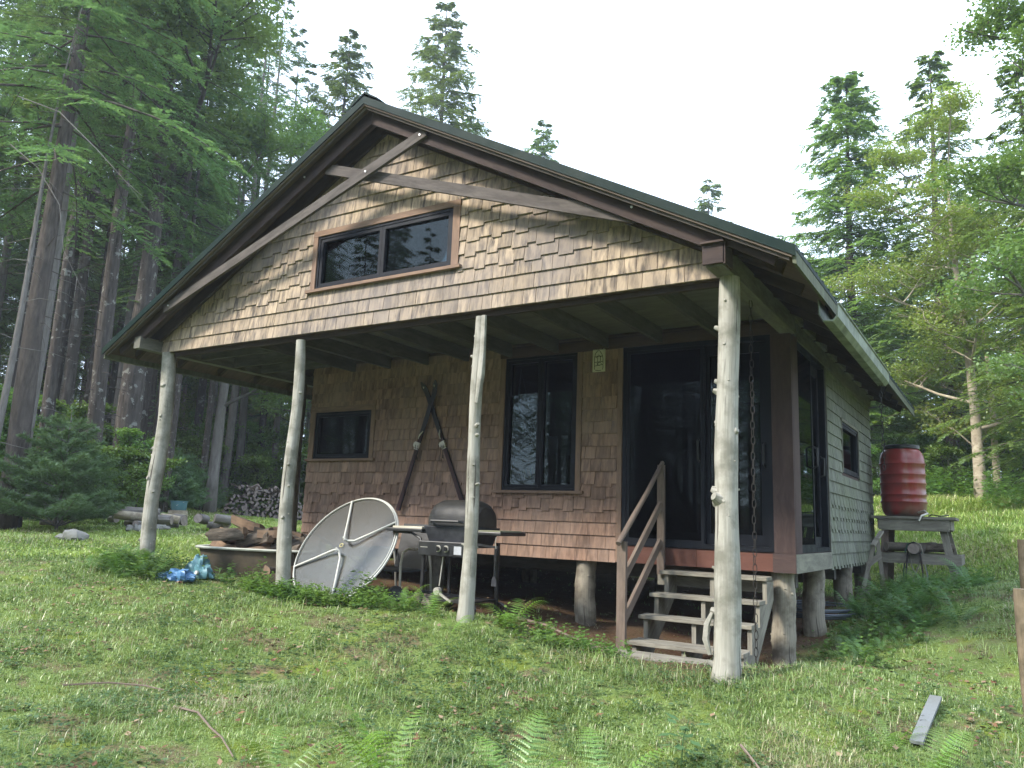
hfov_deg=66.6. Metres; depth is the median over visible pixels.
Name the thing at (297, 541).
firewood
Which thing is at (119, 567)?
fern
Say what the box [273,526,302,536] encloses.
firewood
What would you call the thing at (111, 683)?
fallen branch
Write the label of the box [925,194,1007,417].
forest tree
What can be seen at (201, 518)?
log
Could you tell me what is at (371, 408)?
window frame
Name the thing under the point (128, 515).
log
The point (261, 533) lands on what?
firewood
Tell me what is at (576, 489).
window frame
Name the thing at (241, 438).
pine tree
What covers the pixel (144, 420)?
forest tree
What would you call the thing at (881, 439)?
young hemlock
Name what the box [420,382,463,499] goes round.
ski
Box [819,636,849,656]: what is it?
fern
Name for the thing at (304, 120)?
maple tree
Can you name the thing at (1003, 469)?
shrub
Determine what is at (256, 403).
forest tree
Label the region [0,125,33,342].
forest tree
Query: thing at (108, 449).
shrub
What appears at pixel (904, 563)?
hose
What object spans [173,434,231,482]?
shrub
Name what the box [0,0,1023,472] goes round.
sky
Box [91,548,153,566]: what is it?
fern
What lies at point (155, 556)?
fern
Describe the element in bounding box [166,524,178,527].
log
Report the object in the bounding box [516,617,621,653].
fallen branch
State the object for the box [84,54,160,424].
forest tree
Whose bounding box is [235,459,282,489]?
shrub
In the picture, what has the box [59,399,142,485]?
shrub
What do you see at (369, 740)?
fern
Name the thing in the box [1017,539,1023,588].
fence post
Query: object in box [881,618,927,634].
fern
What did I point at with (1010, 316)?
forest tree
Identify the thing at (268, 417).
sunlit tree
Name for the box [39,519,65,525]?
log
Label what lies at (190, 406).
sunlit tree
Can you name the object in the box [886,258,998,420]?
forest tree
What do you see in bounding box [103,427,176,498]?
shrub
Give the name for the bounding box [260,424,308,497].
shrub
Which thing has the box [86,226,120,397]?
forest tree
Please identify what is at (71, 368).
forest tree
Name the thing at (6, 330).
forest tree
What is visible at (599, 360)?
wall sign
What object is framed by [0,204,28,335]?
forest tree
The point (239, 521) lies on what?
firewood
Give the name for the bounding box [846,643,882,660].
fern
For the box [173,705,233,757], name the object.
fallen branch
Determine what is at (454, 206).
window frame
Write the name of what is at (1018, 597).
fence post
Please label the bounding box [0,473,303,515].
forest floor plants
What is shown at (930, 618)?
fern
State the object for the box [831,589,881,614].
fern
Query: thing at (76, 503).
young pine
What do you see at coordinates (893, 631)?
fern
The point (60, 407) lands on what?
shrub
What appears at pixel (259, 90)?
forest tree
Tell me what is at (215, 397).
forest tree
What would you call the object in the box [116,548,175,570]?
fern
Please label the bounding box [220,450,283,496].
shrub
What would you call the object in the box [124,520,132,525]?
log
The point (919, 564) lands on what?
rope
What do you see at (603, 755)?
fern
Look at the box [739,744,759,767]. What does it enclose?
fallen branch
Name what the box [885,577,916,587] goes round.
fern
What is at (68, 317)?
forest tree
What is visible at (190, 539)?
lawn grass
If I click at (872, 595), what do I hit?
fern
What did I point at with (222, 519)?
log
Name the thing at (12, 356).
dead tree
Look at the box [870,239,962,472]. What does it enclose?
forest tree
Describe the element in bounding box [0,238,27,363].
forest tree
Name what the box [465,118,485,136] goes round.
spruce tree
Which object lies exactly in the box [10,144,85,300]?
bare branch
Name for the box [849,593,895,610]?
fern
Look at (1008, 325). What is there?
forest tree
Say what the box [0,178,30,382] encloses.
forest tree
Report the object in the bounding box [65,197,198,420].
forest tree
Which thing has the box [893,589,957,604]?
fern
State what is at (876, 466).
young hemlock
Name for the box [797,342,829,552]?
sliding door
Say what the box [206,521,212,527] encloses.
log
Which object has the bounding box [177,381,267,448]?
forest tree
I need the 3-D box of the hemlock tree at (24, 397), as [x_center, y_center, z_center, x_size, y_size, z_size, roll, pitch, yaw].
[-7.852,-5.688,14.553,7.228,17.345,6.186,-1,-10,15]
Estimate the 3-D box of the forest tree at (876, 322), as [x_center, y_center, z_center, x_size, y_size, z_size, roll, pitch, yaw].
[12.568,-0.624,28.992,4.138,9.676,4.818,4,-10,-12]
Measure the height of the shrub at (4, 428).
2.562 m
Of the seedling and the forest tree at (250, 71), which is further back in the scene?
the forest tree at (250, 71)
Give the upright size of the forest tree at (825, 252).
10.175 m
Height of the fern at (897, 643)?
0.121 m
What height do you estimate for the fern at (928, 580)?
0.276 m
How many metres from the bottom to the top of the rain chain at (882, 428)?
0.992 m
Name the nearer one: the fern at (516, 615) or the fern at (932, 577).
the fern at (516, 615)
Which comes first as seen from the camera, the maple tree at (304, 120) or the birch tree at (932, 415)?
the birch tree at (932, 415)
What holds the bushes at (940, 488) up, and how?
on the ground at (530, 591)
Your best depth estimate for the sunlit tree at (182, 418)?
37.12 m
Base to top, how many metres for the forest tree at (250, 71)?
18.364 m
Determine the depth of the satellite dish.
8.43 m
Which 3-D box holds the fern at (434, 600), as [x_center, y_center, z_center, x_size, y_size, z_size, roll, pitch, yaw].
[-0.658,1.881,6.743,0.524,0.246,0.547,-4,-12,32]
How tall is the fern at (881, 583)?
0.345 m
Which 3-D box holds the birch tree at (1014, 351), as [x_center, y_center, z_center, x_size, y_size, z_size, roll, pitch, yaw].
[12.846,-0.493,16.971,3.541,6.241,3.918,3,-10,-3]
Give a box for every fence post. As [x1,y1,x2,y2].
[1013,588,1023,713]
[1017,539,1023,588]
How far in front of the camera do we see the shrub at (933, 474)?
19.86 m
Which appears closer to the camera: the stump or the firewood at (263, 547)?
the firewood at (263, 547)
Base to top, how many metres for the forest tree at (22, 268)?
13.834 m
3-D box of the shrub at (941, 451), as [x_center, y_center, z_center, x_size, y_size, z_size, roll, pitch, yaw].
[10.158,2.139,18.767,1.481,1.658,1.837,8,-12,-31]
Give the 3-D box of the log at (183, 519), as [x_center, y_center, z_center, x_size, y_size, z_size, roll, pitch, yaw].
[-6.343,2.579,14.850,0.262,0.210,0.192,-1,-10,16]
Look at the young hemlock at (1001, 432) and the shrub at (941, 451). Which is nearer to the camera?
the shrub at (941, 451)
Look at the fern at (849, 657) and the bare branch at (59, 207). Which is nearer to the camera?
the fern at (849, 657)
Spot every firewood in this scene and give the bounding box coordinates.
[204,532,235,542]
[208,528,246,540]
[210,541,237,547]
[231,515,264,530]
[236,527,272,546]
[237,527,248,533]
[247,535,274,547]
[248,545,269,548]
[253,527,293,541]
[257,530,276,537]
[262,565,275,574]
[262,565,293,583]
[270,537,304,549]
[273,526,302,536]
[292,532,306,538]
[292,543,305,554]
[295,548,304,561]
[305,543,321,550]
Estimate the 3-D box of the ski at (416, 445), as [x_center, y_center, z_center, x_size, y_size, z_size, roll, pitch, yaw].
[-1.163,0.746,9.460,0.554,1.582,0.067,-4,-12,32]
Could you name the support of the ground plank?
on the ground at (530, 591)
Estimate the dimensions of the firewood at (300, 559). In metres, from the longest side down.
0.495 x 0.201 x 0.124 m
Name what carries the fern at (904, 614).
on the ground at (530, 591)
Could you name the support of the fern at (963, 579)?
on the ground at (530, 591)
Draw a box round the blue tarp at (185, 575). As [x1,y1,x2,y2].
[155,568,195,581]
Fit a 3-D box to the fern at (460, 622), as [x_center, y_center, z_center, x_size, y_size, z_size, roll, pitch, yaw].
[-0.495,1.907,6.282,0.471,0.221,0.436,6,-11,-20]
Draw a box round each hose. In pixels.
[903,542,928,582]
[906,541,923,577]
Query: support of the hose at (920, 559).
hanging from the log at (913, 548)
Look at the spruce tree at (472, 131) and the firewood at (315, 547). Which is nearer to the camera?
the firewood at (315, 547)
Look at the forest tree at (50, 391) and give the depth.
17.21 m
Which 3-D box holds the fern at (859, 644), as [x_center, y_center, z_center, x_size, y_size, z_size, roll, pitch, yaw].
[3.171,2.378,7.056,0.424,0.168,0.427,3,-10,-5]
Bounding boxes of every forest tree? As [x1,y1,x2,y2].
[0,0,65,215]
[0,0,164,394]
[0,0,164,480]
[0,0,186,494]
[0,1,60,356]
[0,2,42,261]
[0,5,80,334]
[0,6,53,357]
[0,14,141,401]
[0,14,214,486]
[0,61,144,376]
[0,91,135,382]
[0,123,64,382]
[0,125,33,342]
[0,175,17,357]
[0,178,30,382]
[0,186,109,423]
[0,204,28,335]
[0,206,96,310]
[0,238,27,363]
[19,8,232,433]
[49,142,140,400]
[54,90,225,452]
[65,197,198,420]
[69,191,128,408]
[74,221,121,403]
[74,356,84,404]
[78,7,259,452]
[84,19,231,408]
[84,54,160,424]
[84,182,205,399]
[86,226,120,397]
[109,55,201,381]
[113,8,286,453]
[138,44,247,512]
[175,85,255,509]
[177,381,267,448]
[178,46,283,440]
[186,7,292,496]
[195,49,274,448]
[197,201,271,430]
[216,389,310,444]
[226,28,320,469]
[252,60,325,504]
[304,404,311,441]
[820,221,873,429]
[825,252,938,415]
[862,300,924,450]
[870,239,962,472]
[875,262,937,439]
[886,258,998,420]
[888,277,1008,400]
[891,224,933,438]
[901,251,1009,481]
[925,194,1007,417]
[986,202,1023,427]
[992,324,1022,429]
[995,202,1023,423]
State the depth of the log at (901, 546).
10.66 m
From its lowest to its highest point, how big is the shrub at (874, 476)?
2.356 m
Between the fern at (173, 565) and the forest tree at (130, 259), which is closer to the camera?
the fern at (173, 565)
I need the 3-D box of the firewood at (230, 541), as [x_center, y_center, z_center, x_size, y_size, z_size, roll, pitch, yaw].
[-3.615,1.938,9.835,0.495,0.124,0.200,5,-8,21]
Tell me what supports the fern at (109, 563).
on the ground at (530, 591)
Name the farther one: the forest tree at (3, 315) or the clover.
the forest tree at (3, 315)
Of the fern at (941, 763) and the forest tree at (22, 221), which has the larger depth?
the forest tree at (22, 221)
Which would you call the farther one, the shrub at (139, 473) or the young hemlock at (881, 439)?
the young hemlock at (881, 439)
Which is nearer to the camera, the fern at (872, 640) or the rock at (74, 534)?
the fern at (872, 640)
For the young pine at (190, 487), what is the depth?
19.89 m
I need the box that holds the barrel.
[879,444,927,520]
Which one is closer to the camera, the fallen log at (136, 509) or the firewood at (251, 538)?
the firewood at (251, 538)
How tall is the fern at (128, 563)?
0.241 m
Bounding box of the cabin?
[101,92,914,683]
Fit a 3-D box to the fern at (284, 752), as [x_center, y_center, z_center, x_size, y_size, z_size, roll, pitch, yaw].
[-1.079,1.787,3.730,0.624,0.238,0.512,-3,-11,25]
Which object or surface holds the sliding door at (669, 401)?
in the cabin
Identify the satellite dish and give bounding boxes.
[293,498,398,595]
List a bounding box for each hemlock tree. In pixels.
[0,0,250,530]
[0,0,284,501]
[25,5,270,439]
[773,70,963,447]
[858,50,1023,488]
[925,64,1023,476]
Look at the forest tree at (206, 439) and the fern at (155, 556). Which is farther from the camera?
the forest tree at (206, 439)
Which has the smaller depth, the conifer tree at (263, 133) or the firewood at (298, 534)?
the firewood at (298, 534)
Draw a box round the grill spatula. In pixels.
[491,540,496,586]
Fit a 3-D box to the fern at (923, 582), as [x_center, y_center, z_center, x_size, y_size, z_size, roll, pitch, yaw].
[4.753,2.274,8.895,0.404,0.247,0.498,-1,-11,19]
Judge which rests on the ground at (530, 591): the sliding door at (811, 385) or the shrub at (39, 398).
the shrub at (39, 398)
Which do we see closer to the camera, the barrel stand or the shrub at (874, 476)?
the barrel stand
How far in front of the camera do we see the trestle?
9.87 m
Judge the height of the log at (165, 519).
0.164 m
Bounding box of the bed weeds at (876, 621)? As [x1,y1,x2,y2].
[809,564,998,668]
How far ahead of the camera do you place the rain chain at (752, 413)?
6.13 m
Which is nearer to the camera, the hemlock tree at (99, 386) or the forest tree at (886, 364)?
the hemlock tree at (99, 386)
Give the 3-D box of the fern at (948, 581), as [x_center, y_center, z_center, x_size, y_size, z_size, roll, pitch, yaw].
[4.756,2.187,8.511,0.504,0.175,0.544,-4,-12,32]
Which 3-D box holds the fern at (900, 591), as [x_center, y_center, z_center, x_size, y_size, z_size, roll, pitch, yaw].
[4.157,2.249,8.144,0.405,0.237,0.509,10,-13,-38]
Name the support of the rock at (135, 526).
on the ground at (530, 591)
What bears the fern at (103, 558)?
on the ground at (530, 591)
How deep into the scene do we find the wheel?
8.12 m
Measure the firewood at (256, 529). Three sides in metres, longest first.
0.495 x 0.201 x 0.124 m
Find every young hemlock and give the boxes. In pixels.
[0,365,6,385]
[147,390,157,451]
[868,338,891,494]
[869,402,906,475]
[982,376,1017,482]
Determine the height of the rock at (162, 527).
0.133 m
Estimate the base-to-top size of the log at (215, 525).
0.212 m
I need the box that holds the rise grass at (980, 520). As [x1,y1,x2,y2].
[796,488,1023,595]
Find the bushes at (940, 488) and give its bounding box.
[925,463,1023,508]
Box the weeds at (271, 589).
[235,571,634,658]
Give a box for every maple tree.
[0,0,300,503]
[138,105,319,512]
[226,97,329,518]
[917,0,1023,408]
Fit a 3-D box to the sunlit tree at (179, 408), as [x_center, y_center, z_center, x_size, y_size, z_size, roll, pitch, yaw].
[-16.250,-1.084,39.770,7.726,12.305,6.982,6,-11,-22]
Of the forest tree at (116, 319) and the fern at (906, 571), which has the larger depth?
the forest tree at (116, 319)
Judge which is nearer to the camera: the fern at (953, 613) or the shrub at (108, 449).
the fern at (953, 613)
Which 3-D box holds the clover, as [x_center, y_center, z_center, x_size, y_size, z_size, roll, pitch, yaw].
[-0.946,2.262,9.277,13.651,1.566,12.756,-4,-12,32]
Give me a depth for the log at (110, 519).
13.87 m
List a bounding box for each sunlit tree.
[109,236,239,449]
[154,383,218,418]
[157,370,206,446]
[218,386,289,428]
[237,394,306,445]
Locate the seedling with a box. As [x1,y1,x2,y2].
[657,712,709,767]
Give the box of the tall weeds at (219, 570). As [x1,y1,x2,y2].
[93,541,387,601]
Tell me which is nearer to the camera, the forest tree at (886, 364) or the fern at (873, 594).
the fern at (873, 594)
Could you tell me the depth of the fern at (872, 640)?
7.08 m
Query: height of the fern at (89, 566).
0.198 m
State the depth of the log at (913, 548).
10.45 m
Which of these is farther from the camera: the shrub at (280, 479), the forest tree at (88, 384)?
the shrub at (280, 479)
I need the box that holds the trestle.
[859,530,885,598]
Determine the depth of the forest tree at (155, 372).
27.32 m
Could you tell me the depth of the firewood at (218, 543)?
9.70 m
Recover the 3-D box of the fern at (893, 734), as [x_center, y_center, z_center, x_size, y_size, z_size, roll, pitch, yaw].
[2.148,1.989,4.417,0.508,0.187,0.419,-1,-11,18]
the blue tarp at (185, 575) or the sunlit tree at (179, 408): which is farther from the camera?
the sunlit tree at (179, 408)
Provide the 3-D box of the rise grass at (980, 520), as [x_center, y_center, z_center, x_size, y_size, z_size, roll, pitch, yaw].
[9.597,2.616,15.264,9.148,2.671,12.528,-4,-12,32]
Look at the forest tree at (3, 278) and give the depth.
23.22 m
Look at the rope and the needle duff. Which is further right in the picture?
the rope
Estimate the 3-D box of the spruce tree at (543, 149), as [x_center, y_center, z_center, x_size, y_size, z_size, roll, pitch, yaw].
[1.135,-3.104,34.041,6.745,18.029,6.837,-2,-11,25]
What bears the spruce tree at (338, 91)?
on the ground at (530, 591)
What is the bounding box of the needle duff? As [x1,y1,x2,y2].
[342,562,833,677]
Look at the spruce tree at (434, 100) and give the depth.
32.14 m
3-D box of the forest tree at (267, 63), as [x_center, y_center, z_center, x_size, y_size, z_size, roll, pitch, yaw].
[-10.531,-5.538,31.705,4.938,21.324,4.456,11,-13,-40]
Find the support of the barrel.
on the barrel stand
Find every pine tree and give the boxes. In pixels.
[215,0,303,501]
[220,0,307,497]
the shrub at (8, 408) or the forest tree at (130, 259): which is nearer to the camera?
the shrub at (8, 408)
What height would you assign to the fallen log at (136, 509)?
0.289 m
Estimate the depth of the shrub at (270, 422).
33.19 m
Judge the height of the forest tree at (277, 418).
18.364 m
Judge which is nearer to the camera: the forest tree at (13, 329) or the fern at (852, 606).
the fern at (852, 606)
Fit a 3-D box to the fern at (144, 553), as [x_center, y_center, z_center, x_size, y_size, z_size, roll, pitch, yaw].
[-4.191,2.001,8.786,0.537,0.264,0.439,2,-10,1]
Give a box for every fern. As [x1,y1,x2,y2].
[69,553,101,568]
[90,543,132,561]
[90,555,132,572]
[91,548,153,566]
[91,552,125,565]
[96,553,143,579]
[106,552,153,570]
[107,544,139,561]
[111,556,149,573]
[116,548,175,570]
[116,560,173,577]
[120,550,161,565]
[128,555,172,573]
[130,546,176,567]
[148,558,185,571]
[206,725,347,767]
[293,697,448,767]
[376,584,429,609]
[408,585,458,614]
[435,609,471,631]
[456,709,574,767]
[480,597,549,627]
[521,727,678,767]
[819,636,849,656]
[824,629,864,645]
[825,647,864,665]
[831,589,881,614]
[832,598,872,613]
[836,623,879,639]
[837,635,894,653]
[846,598,880,616]
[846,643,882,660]
[848,717,930,749]
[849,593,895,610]
[853,573,906,598]
[857,588,885,601]
[857,590,886,601]
[859,726,973,767]
[865,635,900,650]
[870,594,898,611]
[874,603,914,620]
[874,624,911,639]
[875,574,916,593]
[877,587,943,612]
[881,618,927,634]
[883,604,922,621]
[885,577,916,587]
[885,589,926,605]
[885,635,911,648]
[889,568,917,590]
[889,627,908,637]
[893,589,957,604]
[894,607,941,626]
[899,601,942,617]
[902,573,952,588]
[910,611,948,626]
[912,588,953,605]
[913,569,949,588]
[914,572,944,592]
[927,586,994,620]
[930,576,965,590]
[937,557,995,586]
[941,567,994,585]
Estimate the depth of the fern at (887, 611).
7.90 m
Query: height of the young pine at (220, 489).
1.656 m
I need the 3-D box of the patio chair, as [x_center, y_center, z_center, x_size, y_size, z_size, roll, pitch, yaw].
[-1.271,1.999,8.879,0.548,0.805,0.629,-4,-12,32]
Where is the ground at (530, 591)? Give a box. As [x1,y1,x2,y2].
[0,469,1023,767]
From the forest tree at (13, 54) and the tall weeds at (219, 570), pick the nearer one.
the tall weeds at (219, 570)
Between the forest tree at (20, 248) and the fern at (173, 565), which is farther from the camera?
the forest tree at (20, 248)
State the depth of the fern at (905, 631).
7.32 m
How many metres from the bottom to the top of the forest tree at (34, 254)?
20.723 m
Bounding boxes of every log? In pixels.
[33,502,160,517]
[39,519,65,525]
[107,516,119,522]
[112,510,142,520]
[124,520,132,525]
[133,521,141,524]
[157,515,173,524]
[161,513,180,523]
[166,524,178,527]
[173,514,187,524]
[193,514,209,523]
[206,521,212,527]
[209,521,230,528]
[213,514,230,524]
[884,542,954,552]
[907,542,935,553]
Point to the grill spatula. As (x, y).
(493, 582)
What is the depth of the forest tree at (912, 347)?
33.17 m
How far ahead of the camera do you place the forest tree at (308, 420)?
39.35 m
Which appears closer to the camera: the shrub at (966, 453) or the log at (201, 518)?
the log at (201, 518)
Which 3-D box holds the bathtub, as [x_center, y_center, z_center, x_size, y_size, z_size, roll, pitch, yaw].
[-3.119,2.196,9.621,1.620,0.358,0.840,0,-10,14]
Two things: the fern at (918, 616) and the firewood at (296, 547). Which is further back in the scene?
the firewood at (296, 547)
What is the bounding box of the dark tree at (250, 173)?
[131,44,264,507]
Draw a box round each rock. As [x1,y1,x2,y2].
[55,529,88,540]
[125,523,140,531]
[157,524,170,530]
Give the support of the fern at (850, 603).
on the ground at (530, 591)
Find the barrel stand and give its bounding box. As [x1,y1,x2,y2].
[871,515,964,585]
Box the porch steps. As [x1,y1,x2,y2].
[616,461,773,664]
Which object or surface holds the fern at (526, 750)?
on the ground at (530, 591)
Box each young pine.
[0,405,134,530]
[159,447,212,509]
[186,462,231,510]
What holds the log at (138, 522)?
on the rock at (135, 526)
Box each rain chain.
[748,300,757,667]
[879,385,885,470]
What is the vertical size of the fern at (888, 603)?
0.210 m
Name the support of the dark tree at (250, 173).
on the ground at (530, 591)
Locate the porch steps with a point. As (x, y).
(659, 617)
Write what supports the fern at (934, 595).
on the ground at (530, 591)
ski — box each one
[396,380,437,510]
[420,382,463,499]
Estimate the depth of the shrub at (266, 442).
33.48 m
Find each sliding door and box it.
[621,335,773,552]
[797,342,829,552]
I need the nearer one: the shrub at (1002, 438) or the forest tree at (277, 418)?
the shrub at (1002, 438)
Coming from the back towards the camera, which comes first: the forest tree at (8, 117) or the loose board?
the forest tree at (8, 117)
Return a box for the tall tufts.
[0,533,1023,767]
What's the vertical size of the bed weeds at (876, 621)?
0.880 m
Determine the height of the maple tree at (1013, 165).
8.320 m
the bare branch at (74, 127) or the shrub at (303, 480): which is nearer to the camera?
the bare branch at (74, 127)
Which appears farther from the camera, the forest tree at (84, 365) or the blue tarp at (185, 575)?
the forest tree at (84, 365)
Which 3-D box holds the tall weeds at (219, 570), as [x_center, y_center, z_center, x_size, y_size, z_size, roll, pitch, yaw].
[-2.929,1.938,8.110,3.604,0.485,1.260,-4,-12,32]
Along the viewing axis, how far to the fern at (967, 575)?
8.79 m
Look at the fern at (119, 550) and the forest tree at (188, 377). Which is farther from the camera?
the forest tree at (188, 377)
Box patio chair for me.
[366,524,431,590]
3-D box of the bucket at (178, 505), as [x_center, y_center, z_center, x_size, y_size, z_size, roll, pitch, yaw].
[-6.599,2.408,15.454,0.330,0.180,0.330,-4,-12,32]
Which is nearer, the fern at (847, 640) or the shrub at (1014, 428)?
the fern at (847, 640)
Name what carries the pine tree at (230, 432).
on the ground at (530, 591)
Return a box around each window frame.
[304,404,376,460]
[305,199,461,293]
[492,352,583,493]
[840,417,859,478]
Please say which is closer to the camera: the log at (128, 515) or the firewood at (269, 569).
the firewood at (269, 569)
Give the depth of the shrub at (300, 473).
31.07 m
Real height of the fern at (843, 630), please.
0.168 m
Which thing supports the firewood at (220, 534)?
in the bathtub
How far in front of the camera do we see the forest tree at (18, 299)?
30.13 m
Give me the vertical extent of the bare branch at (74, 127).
2.098 m
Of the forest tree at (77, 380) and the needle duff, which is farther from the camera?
the forest tree at (77, 380)
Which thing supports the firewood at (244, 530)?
on the firewood at (230, 541)
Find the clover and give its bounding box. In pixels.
[0,532,1022,767]
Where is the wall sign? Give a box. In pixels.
[592,349,605,371]
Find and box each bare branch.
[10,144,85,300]
[17,96,158,223]
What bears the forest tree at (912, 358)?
on the ground at (530, 591)
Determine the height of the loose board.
0.161 m
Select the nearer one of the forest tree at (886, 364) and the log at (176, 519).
the log at (176, 519)
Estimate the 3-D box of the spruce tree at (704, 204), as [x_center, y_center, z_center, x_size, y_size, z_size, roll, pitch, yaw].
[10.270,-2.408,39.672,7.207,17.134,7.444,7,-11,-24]
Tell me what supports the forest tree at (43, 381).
on the ground at (530, 591)
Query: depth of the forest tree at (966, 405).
23.95 m
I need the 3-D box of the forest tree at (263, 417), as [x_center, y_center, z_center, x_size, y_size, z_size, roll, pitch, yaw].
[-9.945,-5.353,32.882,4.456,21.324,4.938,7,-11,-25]
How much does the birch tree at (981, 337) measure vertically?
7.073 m
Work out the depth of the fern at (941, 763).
4.18 m
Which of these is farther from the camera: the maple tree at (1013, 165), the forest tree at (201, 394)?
the forest tree at (201, 394)
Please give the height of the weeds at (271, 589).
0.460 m
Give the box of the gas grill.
[386,500,525,616]
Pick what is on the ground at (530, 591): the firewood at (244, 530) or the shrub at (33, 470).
the shrub at (33, 470)
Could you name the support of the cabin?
on the ground at (530, 591)
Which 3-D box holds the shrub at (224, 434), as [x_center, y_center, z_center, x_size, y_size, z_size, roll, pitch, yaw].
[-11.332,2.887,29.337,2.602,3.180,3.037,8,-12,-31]
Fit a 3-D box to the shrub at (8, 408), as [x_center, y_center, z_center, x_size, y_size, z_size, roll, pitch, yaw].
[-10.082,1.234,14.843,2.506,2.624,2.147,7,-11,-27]
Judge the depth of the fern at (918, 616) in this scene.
7.51 m
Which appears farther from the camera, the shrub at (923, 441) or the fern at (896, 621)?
the shrub at (923, 441)
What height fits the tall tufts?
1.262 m
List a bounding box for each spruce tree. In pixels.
[215,28,375,408]
[394,1,493,136]
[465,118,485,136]
[522,119,559,162]
[693,179,733,221]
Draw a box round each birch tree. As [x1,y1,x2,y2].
[821,77,1023,499]
[877,201,1023,495]
[924,222,1023,440]
[992,218,1023,400]
[1004,342,1023,362]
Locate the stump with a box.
[168,510,187,526]
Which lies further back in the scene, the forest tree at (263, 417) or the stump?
the forest tree at (263, 417)
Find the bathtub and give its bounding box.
[195,544,311,578]
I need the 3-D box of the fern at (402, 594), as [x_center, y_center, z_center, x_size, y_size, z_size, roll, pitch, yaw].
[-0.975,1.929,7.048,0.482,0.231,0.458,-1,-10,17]
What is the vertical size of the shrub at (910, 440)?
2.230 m
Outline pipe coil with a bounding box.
[771,600,856,619]
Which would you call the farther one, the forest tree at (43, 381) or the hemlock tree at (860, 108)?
the forest tree at (43, 381)
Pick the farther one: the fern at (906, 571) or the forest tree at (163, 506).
the forest tree at (163, 506)
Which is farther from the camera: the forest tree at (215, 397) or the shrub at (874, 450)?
the forest tree at (215, 397)
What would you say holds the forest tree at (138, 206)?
on the ground at (530, 591)
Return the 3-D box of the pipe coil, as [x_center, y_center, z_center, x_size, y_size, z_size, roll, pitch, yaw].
[3.436,2.572,8.902,0.982,0.107,1.270,-4,-12,32]
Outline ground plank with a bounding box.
[595,646,757,668]
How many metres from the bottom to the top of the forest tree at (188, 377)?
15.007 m
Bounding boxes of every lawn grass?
[0,497,302,561]
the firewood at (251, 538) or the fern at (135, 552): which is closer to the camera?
the fern at (135, 552)
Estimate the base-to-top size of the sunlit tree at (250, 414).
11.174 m
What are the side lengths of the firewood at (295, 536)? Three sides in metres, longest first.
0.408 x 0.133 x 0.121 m
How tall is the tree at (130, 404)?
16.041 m
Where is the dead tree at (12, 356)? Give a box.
[0,3,122,455]
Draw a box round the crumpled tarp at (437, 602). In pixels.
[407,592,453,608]
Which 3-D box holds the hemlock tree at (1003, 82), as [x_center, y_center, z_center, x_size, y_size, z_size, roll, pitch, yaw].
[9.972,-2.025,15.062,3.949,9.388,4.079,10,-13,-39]
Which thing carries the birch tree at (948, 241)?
on the ground at (530, 591)
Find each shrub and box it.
[0,384,49,472]
[0,388,39,469]
[0,447,56,493]
[4,387,42,447]
[33,395,87,446]
[36,428,132,489]
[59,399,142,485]
[102,447,187,506]
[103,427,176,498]
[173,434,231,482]
[175,408,227,452]
[182,420,251,469]
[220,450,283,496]
[224,421,282,483]
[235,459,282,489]
[245,416,307,470]
[245,421,288,483]
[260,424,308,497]
[278,451,305,488]
[299,450,307,496]
[870,444,880,490]
[871,441,879,482]
[873,431,939,479]
[896,432,946,479]
[920,439,971,484]
[921,434,988,483]
[925,464,945,489]
[935,436,989,487]
[961,428,1023,493]
[984,449,1023,490]
[986,407,1023,459]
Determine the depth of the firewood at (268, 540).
9.45 m
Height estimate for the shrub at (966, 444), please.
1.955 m
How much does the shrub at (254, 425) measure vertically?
3.345 m
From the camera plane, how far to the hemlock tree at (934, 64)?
21.61 m
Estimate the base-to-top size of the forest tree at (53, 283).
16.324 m
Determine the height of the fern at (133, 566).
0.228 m
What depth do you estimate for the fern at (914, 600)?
7.95 m
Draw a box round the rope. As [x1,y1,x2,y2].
[907,542,927,581]
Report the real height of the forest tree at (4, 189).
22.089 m
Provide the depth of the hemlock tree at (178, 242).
21.35 m
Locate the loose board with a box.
[909,695,941,744]
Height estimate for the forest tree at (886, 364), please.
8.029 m
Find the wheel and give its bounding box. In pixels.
[387,586,402,600]
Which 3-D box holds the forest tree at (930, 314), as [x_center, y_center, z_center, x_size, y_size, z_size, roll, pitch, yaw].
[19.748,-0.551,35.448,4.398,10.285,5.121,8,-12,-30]
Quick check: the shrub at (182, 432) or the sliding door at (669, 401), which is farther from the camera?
the shrub at (182, 432)
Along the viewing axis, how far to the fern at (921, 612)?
7.76 m
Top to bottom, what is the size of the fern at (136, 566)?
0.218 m
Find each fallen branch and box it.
[63,682,168,691]
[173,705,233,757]
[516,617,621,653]
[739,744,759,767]
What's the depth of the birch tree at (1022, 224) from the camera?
19.45 m

